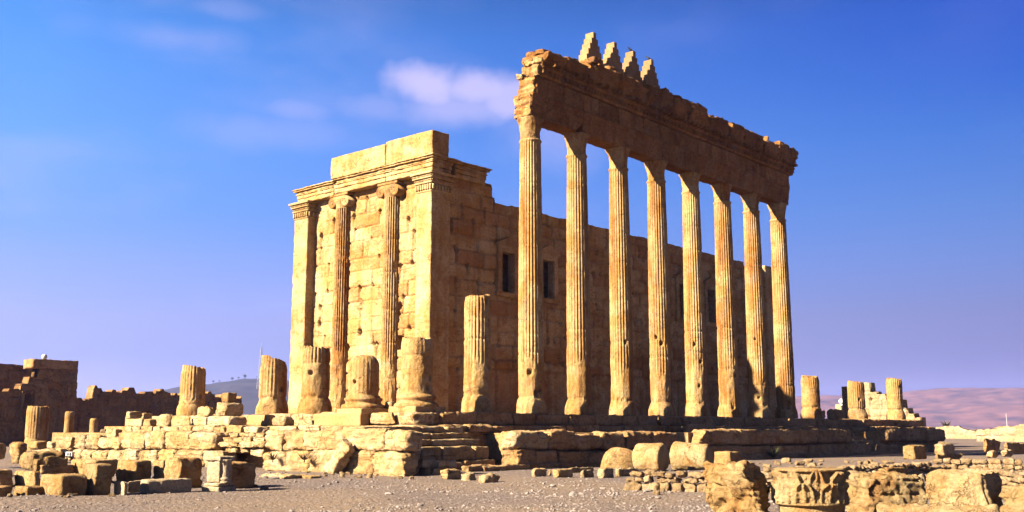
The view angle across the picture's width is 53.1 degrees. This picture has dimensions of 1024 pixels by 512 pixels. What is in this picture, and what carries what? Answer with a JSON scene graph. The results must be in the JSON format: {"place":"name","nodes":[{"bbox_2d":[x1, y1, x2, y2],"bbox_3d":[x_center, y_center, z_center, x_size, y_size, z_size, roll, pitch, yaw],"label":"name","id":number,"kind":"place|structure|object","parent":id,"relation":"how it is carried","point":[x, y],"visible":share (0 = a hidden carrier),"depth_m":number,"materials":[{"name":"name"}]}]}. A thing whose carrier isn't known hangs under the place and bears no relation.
{"place":"outdoors","nodes":[
{"label":"outdoors","id":0,"kind":"place"},
{"bbox_2d":[24,406,50,450],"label":"fluted pier","id":1,"kind":"structure","parent":0,"point":[37,423],"depth_m":76.50,"materials":[{"name":"stone"}]},
{"bbox_2d":[164,379,288,414],"bbox_3d":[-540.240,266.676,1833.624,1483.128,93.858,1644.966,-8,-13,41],"label":"hills","id":2,"kind":"structure","parent":0,"point":[247,390],"depth_m":1659.87,"materials":[{"name":"grey"}]},
{"bbox_2d":[216,402,243,415],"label":"stone block","id":3,"kind":"object","parent":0,"point":[229,409],"depth_m":47.75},
{"bbox_2d":[221,392,236,401],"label":"stone block","id":4,"kind":"object","parent":3,"relation":"on","point":[228,397],"depth_m":48.04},
{"bbox_2d":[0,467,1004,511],"bbox_3d":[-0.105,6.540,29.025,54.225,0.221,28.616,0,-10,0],"label":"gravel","id":5,"kind":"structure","parent":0,"point":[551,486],"depth_m":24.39,"materials":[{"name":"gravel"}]},
{"bbox_2d":[0,429,1023,511],"bbox_3d":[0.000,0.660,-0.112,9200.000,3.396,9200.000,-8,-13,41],"label":"ground","id":6,"kind":"structure","parent":0,"point":[972,449],"depth_m":25.27,"materials":[{"name":"gravel"}]},
{"bbox_2d":[0,469,12,485],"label":"stone block","id":7,"kind":"object","parent":6,"relation":"on","point":[6,475],"depth_m":29.50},
{"bbox_2d":[0,485,12,496],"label":"stone block","id":8,"kind":"object","parent":6,"relation":"on","point":[5,490],"depth_m":25.11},
{"bbox_2d":[0,363,31,390],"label":"court wall","id":9,"kind":"structure","parent":6,"relation":"on","point":[11,375],"depth_m":105.10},
{"bbox_2d":[9,442,26,455],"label":"stone block","id":10,"kind":"object","parent":6,"relation":"on","point":[18,448],"depth_m":45.46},
{"bbox_2d":[14,470,40,485],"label":"stone block","id":11,"kind":"object","parent":6,"relation":"on","point":[26,478],"depth_m":29.63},
{"bbox_2d":[13,485,43,495],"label":"stone block","id":12,"kind":"object","parent":6,"relation":"on","point":[27,490],"depth_m":25.49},
{"bbox_2d":[28,441,46,449],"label":"stone block","id":13,"kind":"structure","parent":6,"relation":"on","point":[36,445],"depth_m":49.47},
{"bbox_2d":[0,359,78,445],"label":"court wall","id":14,"kind":"structure","parent":6,"relation":"on","point":[51,384],"depth_m":100.75,"materials":[{"name":"stone"}]},
{"bbox_2d":[19,450,65,470],"bbox_3d":[-15.205,6.621,33.138,0.949,0.670,1.316,-9,-13,43],"label":"stone block","id":15,"kind":"object","parent":6,"relation":"on","point":[26,459],"depth_m":32.71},
{"bbox_2d":[40,465,74,473],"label":"stone block","id":16,"kind":"object","parent":6,"relation":"on","point":[53,469],"depth_m":30.72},
{"bbox_2d":[42,456,67,465],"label":"stone block","id":17,"kind":"object","parent":16,"relation":"on","point":[53,460],"depth_m":30.73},
{"bbox_2d":[40,473,86,495],"bbox_3d":[-11.246,5.755,25.673,1.077,0.594,0.727,-8,-12,38],"label":"stone block","id":18,"kind":"object","parent":6,"relation":"on","point":[62,484],"depth_m":25.38,"materials":[{"name":"stone"}]},
{"bbox_2d":[71,458,117,476],"bbox_3d":[-12.730,6.436,31.170,1.495,0.560,0.855,-8,-13,41],"label":"stone block","id":19,"kind":"object","parent":6,"relation":"on","point":[78,464],"depth_m":30.92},
{"bbox_2d":[82,463,112,494],"bbox_3d":[-10.580,5.695,26.088,0.901,0.828,0.456,-9,-13,44],"label":"stone block","id":20,"kind":"object","parent":6,"relation":"on","point":[99,478],"depth_m":25.82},
{"bbox_2d":[114,481,127,494],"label":"stone block","id":21,"kind":"object","parent":6,"relation":"on","point":[121,487],"depth_m":25.93,"materials":[{"name":"white stone"}]},
{"bbox_2d":[115,459,151,481],"bbox_3d":[-11.804,6.736,31.985,1.087,0.759,0.684,-7,-12,37],"label":"stone block","id":22,"kind":"object","parent":6,"relation":"on","point":[128,470],"depth_m":31.70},
{"bbox_2d":[127,480,140,492],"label":"stone block","id":23,"kind":"object","parent":6,"relation":"on","point":[133,486],"depth_m":27.04,"materials":[{"name":"white stone"}]},
{"bbox_2d":[73,385,241,432],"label":"court wall","id":24,"kind":"structure","parent":6,"relation":"on","point":[109,407],"depth_m":109.88,"materials":[{"name":"stone"}]},
{"bbox_2d":[153,460,165,478],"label":"stone block","id":25,"kind":"object","parent":6,"relation":"on","point":[158,469],"depth_m":32.26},
{"bbox_2d":[139,478,191,493],"bbox_3d":[-9.125,6.067,26.998,1.239,0.399,0.567,8,-12,-40],"label":"stone block","id":26,"kind":"object","parent":6,"relation":"on","point":[165,485],"depth_m":26.76,"materials":[{"name":"white stone"}]},
{"bbox_2d":[164,457,201,487],"bbox_3d":[-9.484,6.257,29.500,0.987,0.920,0.864,-9,-13,43],"label":"stone block","id":27,"kind":"object","parent":6,"relation":"on","point":[183,467],"depth_m":29.24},
{"bbox_2d":[202,456,235,491],"bbox_3d":[-7.864,5.887,27.698,0.746,0.945,0.692,-5,-11,27],"label":"carved pedestal","id":28,"kind":"object","parent":6,"relation":"on","point":[219,473],"visible":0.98,"depth_m":27.48,"materials":[{"name":"white stone"}]},
{"bbox_2d":[230,461,255,487],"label":"stone block","id":29,"kind":"object","parent":6,"relation":"on","point":[243,474],"depth_m":29.09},
{"bbox_2d":[259,472,301,478],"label":"stone block","id":30,"kind":"object","parent":6,"relation":"on","point":[286,476],"depth_m":33.79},
{"bbox_2d":[323,439,354,473],"bbox_3d":[-6.393,7.496,37.796,0.477,1.459,0.678,31,8,-48],"label":"leaning slab","id":31,"kind":"object","parent":6,"relation":"on","point":[338,461],"depth_m":37.63,"materials":[{"name":"stone"}]},
{"bbox_2d":[420,467,430,474],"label":"stone block","id":32,"kind":"structure","parent":6,"relation":"on","point":[425,471],"depth_m":37.09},
{"bbox_2d":[417,459,438,468],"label":"stone block","id":33,"kind":"structure","parent":32,"relation":"on","point":[429,463],"depth_m":37.12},
{"bbox_2d":[432,468,446,474],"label":"stone block","id":34,"kind":"structure","parent":6,"relation":"on","point":[436,471],"depth_m":36.85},
{"bbox_2d":[438,459,456,467],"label":"stone block","id":35,"kind":"structure","parent":34,"relation":"on","point":[445,463],"depth_m":37.12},
{"bbox_2d":[440,468,460,478],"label":"stone block","id":36,"kind":"object","parent":6,"relation":"on","point":[447,473],"depth_m":34.24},
{"bbox_2d":[461,471,475,480],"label":"stone block","id":37,"kind":"object","parent":6,"relation":"on","point":[468,476],"depth_m":32.81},
{"bbox_2d":[461,464,490,471],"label":"stone block","id":38,"kind":"object","parent":6,"relation":"on","point":[474,467],"depth_m":39.30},
{"bbox_2d":[478,473,499,482],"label":"stone block","id":39,"kind":"object","parent":6,"relation":"on","point":[489,478],"depth_m":31.34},
{"bbox_2d":[33,411,945,476],"bbox_3d":[6.233,12.334,69.329,29.902,2.820,64.166,-8,-13,41],"label":"temple podium","id":40,"kind":"object","parent":6,"relation":"on","point":[405,443],"visible":0.77,"depth_m":45.81,"materials":[{"name":"beige stone"}]},
{"bbox_2d":[63,411,74,432],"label":"thin column","id":41,"kind":"structure","parent":40,"relation":"on","point":[69,422],"depth_m":70.84,"materials":[{"name":"stone"}]},
{"bbox_2d":[89,418,97,432],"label":"thin column","id":42,"kind":"structure","parent":40,"relation":"on","point":[93,426],"depth_m":70.83,"materials":[{"name":"stone"}]},
{"bbox_2d":[125,418,143,426],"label":"stone block","id":43,"kind":"structure","parent":40,"relation":"on","point":[134,422],"depth_m":51.02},
{"bbox_2d":[126,411,141,418],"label":"stone block","id":44,"kind":"object","parent":43,"relation":"on","point":[133,415],"depth_m":51.87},
{"bbox_2d":[158,414,172,427],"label":"stone block","id":45,"kind":"structure","parent":40,"relation":"on","point":[164,420],"depth_m":49.25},
{"bbox_2d":[164,426,178,430],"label":"stone block","id":46,"kind":"structure","parent":40,"relation":"on","point":[171,428],"depth_m":48.06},
{"bbox_2d":[171,415,190,426],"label":"stone block","id":47,"kind":"structure","parent":46,"relation":"on","point":[179,420],"depth_m":48.61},
{"bbox_2d":[176,365,205,415],"bbox_3d":[-17.591,7.398,56.464,1.609,2.769,1.625,-8,-13,41],"label":"column stump","id":48,"kind":"object","parent":40,"relation":"on","point":[192,390],"visible":0.88,"depth_m":55.93,"materials":[{"name":"stone"}]},
{"bbox_2d":[191,415,207,425],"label":"stone block","id":49,"kind":"structure","parent":40,"relation":"on","point":[199,420],"depth_m":47.94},
{"bbox_2d":[197,406,213,416],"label":"stone block","id":50,"kind":"object","parent":40,"relation":"on","point":[206,411],"depth_m":48.47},
{"bbox_2d":[207,416,246,425],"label":"stone block","id":51,"kind":"structure","parent":40,"relation":"on","point":[226,420],"depth_m":47.00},
{"bbox_2d":[226,425,252,432],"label":"stone block","id":52,"kind":"structure","parent":40,"relation":"on","point":[234,428],"depth_m":44.95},
{"bbox_2d":[244,426,269,432],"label":"stone block","id":53,"kind":"structure","parent":40,"relation":"on","point":[254,429],"depth_m":44.10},
{"bbox_2d":[248,415,273,425],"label":"moulded block","id":54,"kind":"structure","parent":40,"relation":"on","point":[260,420],"depth_m":49.33,"materials":[{"name":"stone"}]},
{"bbox_2d":[255,355,288,414],"bbox_3d":[-12.037,6.499,51.619,1.671,2.930,1.652,-8,-13,41],"label":"column stump","id":55,"kind":"object","parent":40,"relation":"on","point":[273,386],"visible":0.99,"depth_m":51.08,"materials":[{"name":"stone"}]},
{"bbox_2d":[272,416,293,425],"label":"stone block","id":56,"kind":"object","parent":40,"relation":"on","point":[282,421],"depth_m":47.67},
{"bbox_2d":[294,414,312,425],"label":"stone block","id":57,"kind":"object","parent":40,"relation":"on","point":[299,419],"depth_m":46.81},
{"bbox_2d":[297,346,331,413],"bbox_3d":[-9.469,5.939,49.406,1.630,3.298,1.652,-8,-13,41],"label":"column stump","id":58,"kind":"object","parent":40,"relation":"on","point":[315,389],"visible":0.98,"depth_m":48.87,"materials":[{"name":"stone"}]},
{"bbox_2d":[314,413,369,426],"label":"moulded block","id":59,"kind":"structure","parent":40,"relation":"on","point":[354,419],"depth_m":44.77,"materials":[{"name":"stone"}]},
{"bbox_2d":[337,408,387,414],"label":"moulded block","id":60,"kind":"structure","parent":40,"relation":"on","point":[357,410],"depth_m":44.59,"materials":[{"name":"stone"}]},
{"bbox_2d":[342,355,384,408],"bbox_3d":[-6.806,5.865,47.026,1.958,2.650,1.958,-8,-13,41],"label":"column stump","id":61,"kind":"object","parent":40,"relation":"on","point":[363,384],"visible":0.94,"depth_m":46.46,"materials":[{"name":"stone"}]},
{"bbox_2d":[370,412,395,424],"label":"stone block","id":62,"kind":"structure","parent":40,"relation":"on","point":[383,418],"depth_m":43.65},
{"bbox_2d":[389,406,445,412],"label":"plinth slab","id":63,"kind":"structure","parent":40,"relation":"on","point":[417,409],"depth_m":43.63,"materials":[{"name":"stone"}]},
{"bbox_2d":[394,336,438,411],"bbox_3d":[-4.162,5.160,44.773,1.960,3.290,1.960,-8,-13,41],"label":"column stump","id":64,"kind":"object","parent":63,"relation":"on","point":[416,385],"visible":0.97,"depth_m":44.23,"materials":[{"name":"stone"}]},
{"bbox_2d":[461,294,493,411],"bbox_3d":[-1.617,4.524,47.817,1.542,5.558,1.554,-8,-13,41],"label":"column stump","id":65,"kind":"object","parent":40,"relation":"on","point":[477,355],"visible":0.98,"depth_m":47.31,"materials":[{"name":"stone"}]},
{"bbox_2d":[516,115,546,413],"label":"column","id":66,"kind":"structure","parent":40,"relation":"on","point":[530,342],"depth_m":50.90,"materials":[{"name":"stone"}]},
{"bbox_2d":[288,130,776,417],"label":"temple cella","id":67,"kind":"structure","parent":40,"relation":"on","point":[412,236],"depth_m":62.00,"materials":[{"name":"stone"}]},
{"bbox_2d":[494,237,518,298],"bbox_3d":[-0.376,0.682,62.274,0.690,3.710,2.250,-8,-13,41],"label":"window frame","id":68,"kind":"structure","parent":67,"relation":"in","point":[507,245],"depth_m":62.34,"materials":[{"name":"stone"}]},
{"bbox_2d":[542,245,560,304],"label":"window frame","id":69,"kind":"structure","parent":67,"relation":"in","point":[549,253],"depth_m":65.40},
{"bbox_2d":[672,271,683,322],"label":"window frame","id":70,"kind":"structure","parent":67,"relation":"in","point":[679,278],"depth_m":76.23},
{"bbox_2d":[703,277,716,326],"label":"window frame","id":71,"kind":"structure","parent":67,"relation":"in","point":[709,284],"depth_m":79.86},
{"bbox_2d":[563,132,593,414],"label":"column","id":72,"kind":"structure","parent":40,"relation":"on","point":[578,356],"depth_m":53.75,"materials":[{"name":"stone"}]},
{"bbox_2d":[605,146,635,415],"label":"column","id":73,"kind":"structure","parent":40,"relation":"on","point":[622,403],"depth_m":56.59,"materials":[{"name":"stone"}]},
{"bbox_2d":[644,159,675,415],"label":"column","id":74,"kind":"structure","parent":40,"relation":"on","point":[660,364],"depth_m":59.44,"materials":[{"name":"stone"}]},
{"bbox_2d":[679,172,709,415],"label":"column","id":75,"kind":"structure","parent":40,"relation":"on","point":[695,364],"depth_m":62.29,"materials":[{"name":"stone"}]},
{"bbox_2d":[685,424,703,431],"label":"stone block","id":76,"kind":"structure","parent":40,"relation":"on","point":[690,427],"depth_m":56.21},
{"bbox_2d":[711,183,741,416],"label":"column","id":77,"kind":"structure","parent":40,"relation":"on","point":[727,355],"depth_m":65.13,"materials":[{"name":"stone"}]},
{"bbox_2d":[513,49,798,204],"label":"entablature","id":78,"kind":"structure","parent":77,"relation":"on","point":[606,107],"depth_m":59.80,"materials":[{"name":"stone"}]},
{"bbox_2d":[579,32,602,63],"bbox_3d":[4.463,-11.360,57.832,0.580,2.518,2.200,-8,-13,41],"label":"stepped merlon","id":79,"kind":"object","parent":78,"relation":"on","point":[590,47],"visible":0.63,"depth_m":57.63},
{"bbox_2d":[602,42,623,72],"bbox_3d":[5.788,-11.111,59.309,0.580,2.518,2.200,-8,-13,41],"label":"stepped merlon","id":80,"kind":"object","parent":78,"relation":"on","point":[611,57],"visible":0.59,"depth_m":59.16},
{"bbox_2d":[622,51,641,82],"bbox_3d":[7.047,-10.874,60.712,0.580,2.518,2.200,-8,-13,41],"label":"stepped merlon","id":81,"kind":"object","parent":78,"relation":"on","point":[630,66],"visible":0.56,"depth_m":60.56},
{"bbox_2d":[641,59,659,87],"bbox_3d":[8.306,-10.637,62.115,0.580,2.518,2.200,-8,-13,41],"label":"stepped merlon","id":82,"kind":"object","parent":78,"relation":"on","point":[648,74],"visible":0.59,"depth_m":61.96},
{"bbox_2d":[724,420,742,428],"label":"stone block","id":83,"kind":"structure","parent":40,"relation":"on","point":[733,425],"depth_m":59.76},
{"bbox_2d":[740,193,771,417],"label":"column","id":84,"kind":"structure","parent":40,"relation":"on","point":[756,354],"depth_m":67.98,"materials":[{"name":"stone"}]},
{"bbox_2d":[767,202,797,417],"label":"column","id":85,"kind":"structure","parent":40,"relation":"on","point":[784,370],"depth_m":70.82,"materials":[{"name":"stone"}]},
{"bbox_2d":[800,375,822,418],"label":"column stump","id":86,"kind":"object","parent":40,"relation":"on","point":[810,394],"visible":1,"depth_m":72.68,"materials":[{"name":"stone"}]},
{"bbox_2d":[827,409,843,418],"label":"stone block","id":87,"kind":"object","parent":40,"relation":"on","point":[835,414],"depth_m":85.49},
{"bbox_2d":[841,386,848,418],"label":"stone pillar","id":88,"kind":"structure","parent":40,"relation":"on","point":[845,400],"depth_m":96.69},
{"bbox_2d":[847,380,867,418],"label":"column stump","id":89,"kind":"object","parent":40,"relation":"on","point":[856,399],"visible":0.99,"depth_m":78.53,"materials":[{"name":"stone"}]},
{"bbox_2d":[886,378,905,419],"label":"column stump","id":90,"kind":"object","parent":40,"relation":"on","point":[894,395],"visible":0.99,"depth_m":84.26,"materials":[{"name":"stone"}]},
{"bbox_2d":[482,464,529,471],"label":"stone block","id":91,"kind":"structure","parent":6,"relation":"on","point":[505,467],"depth_m":40.41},
{"bbox_2d":[532,468,546,476],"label":"stone block","id":92,"kind":"object","parent":6,"relation":"on","point":[538,472],"depth_m":36.08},
{"bbox_2d":[552,468,572,477],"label":"stone block","id":93,"kind":"object","parent":6,"relation":"on","point":[563,472],"depth_m":35.24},
{"bbox_2d":[580,469,593,477],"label":"stone block","id":94,"kind":"object","parent":6,"relation":"on","point":[584,473],"depth_m":35.16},
{"bbox_2d":[597,467,613,477],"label":"stone block","id":95,"kind":"object","parent":6,"relation":"on","point":[608,472],"depth_m":34.60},
{"bbox_2d":[600,447,633,468],"bbox_3d":[4.487,8.713,42.577,1.510,1.519,1.037,1,-10,-5],"label":"column drum","id":96,"kind":"object","parent":6,"relation":"on","point":[616,457],"depth_m":42.12,"materials":[{"name":"beige stone"}]},
{"bbox_2d":[615,468,639,476],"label":"stone block","id":97,"kind":"object","parent":6,"relation":"on","point":[621,472],"depth_m":35.91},
{"bbox_2d":[632,443,669,470],"bbox_3d":[5.492,8.009,40.635,1.178,1.178,1.137,-7,-12,35],"label":"column drum","id":98,"kind":"object","parent":6,"relation":"on","point":[651,456],"depth_m":40.27,"materials":[{"name":"beige stone"}]},
{"bbox_2d":[669,441,713,469],"bbox_3d":[7.385,8.240,42.024,1.518,1.257,1.270,-6,-11,31],"label":"column drum","id":99,"kind":"object","parent":6,"relation":"on","point":[684,455],"visible":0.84,"depth_m":41.66,"materials":[{"name":"beige stone"}]},
{"bbox_2d":[714,451,740,463],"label":"stone block","id":100,"kind":"object","parent":6,"relation":"on","point":[722,457],"depth_m":47.71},
{"bbox_2d":[702,460,769,511],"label":"stone block","id":101,"kind":"object","parent":6,"relation":"on","point":[738,486],"visible":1,"depth_m":15.74,"materials":[{"name":"beige stone"}]},
{"bbox_2d":[623,469,866,492],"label":"dry stone wall","id":102,"kind":"structure","parent":6,"relation":"on","point":[665,480],"depth_m":26.84,"materials":[{"name":"stone"}]},
{"bbox_2d":[773,501,849,511],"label":"carved drum","id":103,"kind":"object","parent":6,"relation":"on","point":[808,507],"visible":0.77,"depth_m":15.27,"materials":[{"name":"beige stone"}]},
{"bbox_2d":[767,467,849,503],"bbox_3d":[4.580,3.501,15.711,1.132,0.512,1.188,6,-11,-32],"label":"corinthian capital","id":104,"kind":"object","parent":103,"relation":"on","point":[814,485],"visible":1,"depth_m":15.32,"materials":[{"name":"beige stone"}]},
{"bbox_2d":[761,461,946,478],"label":"dry stone wall","id":105,"kind":"structure","parent":6,"relation":"on","point":[918,468],"depth_m":36.67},
{"bbox_2d":[846,470,927,511],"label":"broken capital","id":106,"kind":"object","parent":6,"relation":"on","point":[868,492],"visible":0.88,"depth_m":17.17,"materials":[{"name":"beige stone"}]},
{"bbox_2d":[878,467,906,474],"bbox_3d":[7.795,4.438,20.988,0.276,0.246,0.944,-9,-13,42],"label":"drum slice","id":107,"kind":"object","parent":6,"relation":"on","point":[902,470],"visible":0.5,"depth_m":20.87,"materials":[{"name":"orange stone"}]},
{"bbox_2d":[864,382,925,426],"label":"stepped ruin","id":108,"kind":"object","parent":6,"relation":"on","point":[876,404],"visible":0.41,"depth_m":111.72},
{"bbox_2d":[903,445,926,459],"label":"stone block","id":109,"kind":"object","parent":6,"relation":"on","point":[912,452],"depth_m":44.98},
{"bbox_2d":[876,501,999,511],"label":"flat slab","id":110,"kind":"object","parent":6,"relation":"on","point":[886,506],"depth_m":14.14,"materials":[{"name":"beige stone"}]},
{"bbox_2d":[935,453,962,458],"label":"stone block","id":111,"kind":"object","parent":6,"relation":"on","point":[952,456],"depth_m":45.63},
{"bbox_2d":[934,442,954,454],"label":"stone block","id":112,"kind":"object","parent":111,"relation":"on","point":[943,448],"depth_m":45.51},
{"bbox_2d":[925,468,1002,509],"bbox_3d":[7.016,3.844,15.827,1.073,1.126,0.786,-8,-13,41],"label":"stone block","id":113,"kind":"object","parent":6,"relation":"on","point":[958,487],"depth_m":15.64,"materials":[{"name":"stone"}]},
{"bbox_2d":[933,458,1023,470],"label":"dry stone wall","id":114,"kind":"structure","parent":6,"relation":"on","point":[1009,463],"depth_m":38.35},
{"bbox_2d":[936,424,1023,438],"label":"desert wall","id":115,"kind":"structure","parent":6,"relation":"on","point":[955,432],"depth_m":170.79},
{"bbox_2d":[983,438,1000,451],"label":"stone block","id":116,"kind":"object","parent":6,"relation":"on","point":[991,444],"depth_m":49.85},
{"bbox_2d":[970,466,1023,486],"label":"dry stone wall","id":117,"kind":"structure","parent":6,"relation":"on","point":[1012,477],"depth_m":27.68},
{"bbox_2d":[976,434,1023,441],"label":"desert wall","id":118,"kind":"structure","parent":6,"relation":"on","point":[1010,438],"depth_m":132.52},
{"bbox_2d":[999,484,1023,511],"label":"boulder","id":119,"kind":"object","parent":6,"relation":"on","point":[1012,496],"visible":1,"depth_m":14.81,"materials":[{"name":"beige stone"}]},
{"bbox_2d":[1004,442,1023,453],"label":"stone block","id":120,"kind":"object","parent":6,"relation":"on","point":[1017,447],"depth_m":48.38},
{"bbox_2d":[0,0,1023,398],"label":"sky","id":121,"kind":"structure","parent":0,"point":[154,154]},
{"bbox_2d":[795,387,1023,428],"bbox_3d":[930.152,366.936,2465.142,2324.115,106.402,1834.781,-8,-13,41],"label":"hills","id":122,"kind":"structure","parent":0,"point":[976,408],"depth_m":2146.74,"materials":[{"name":"sand"}]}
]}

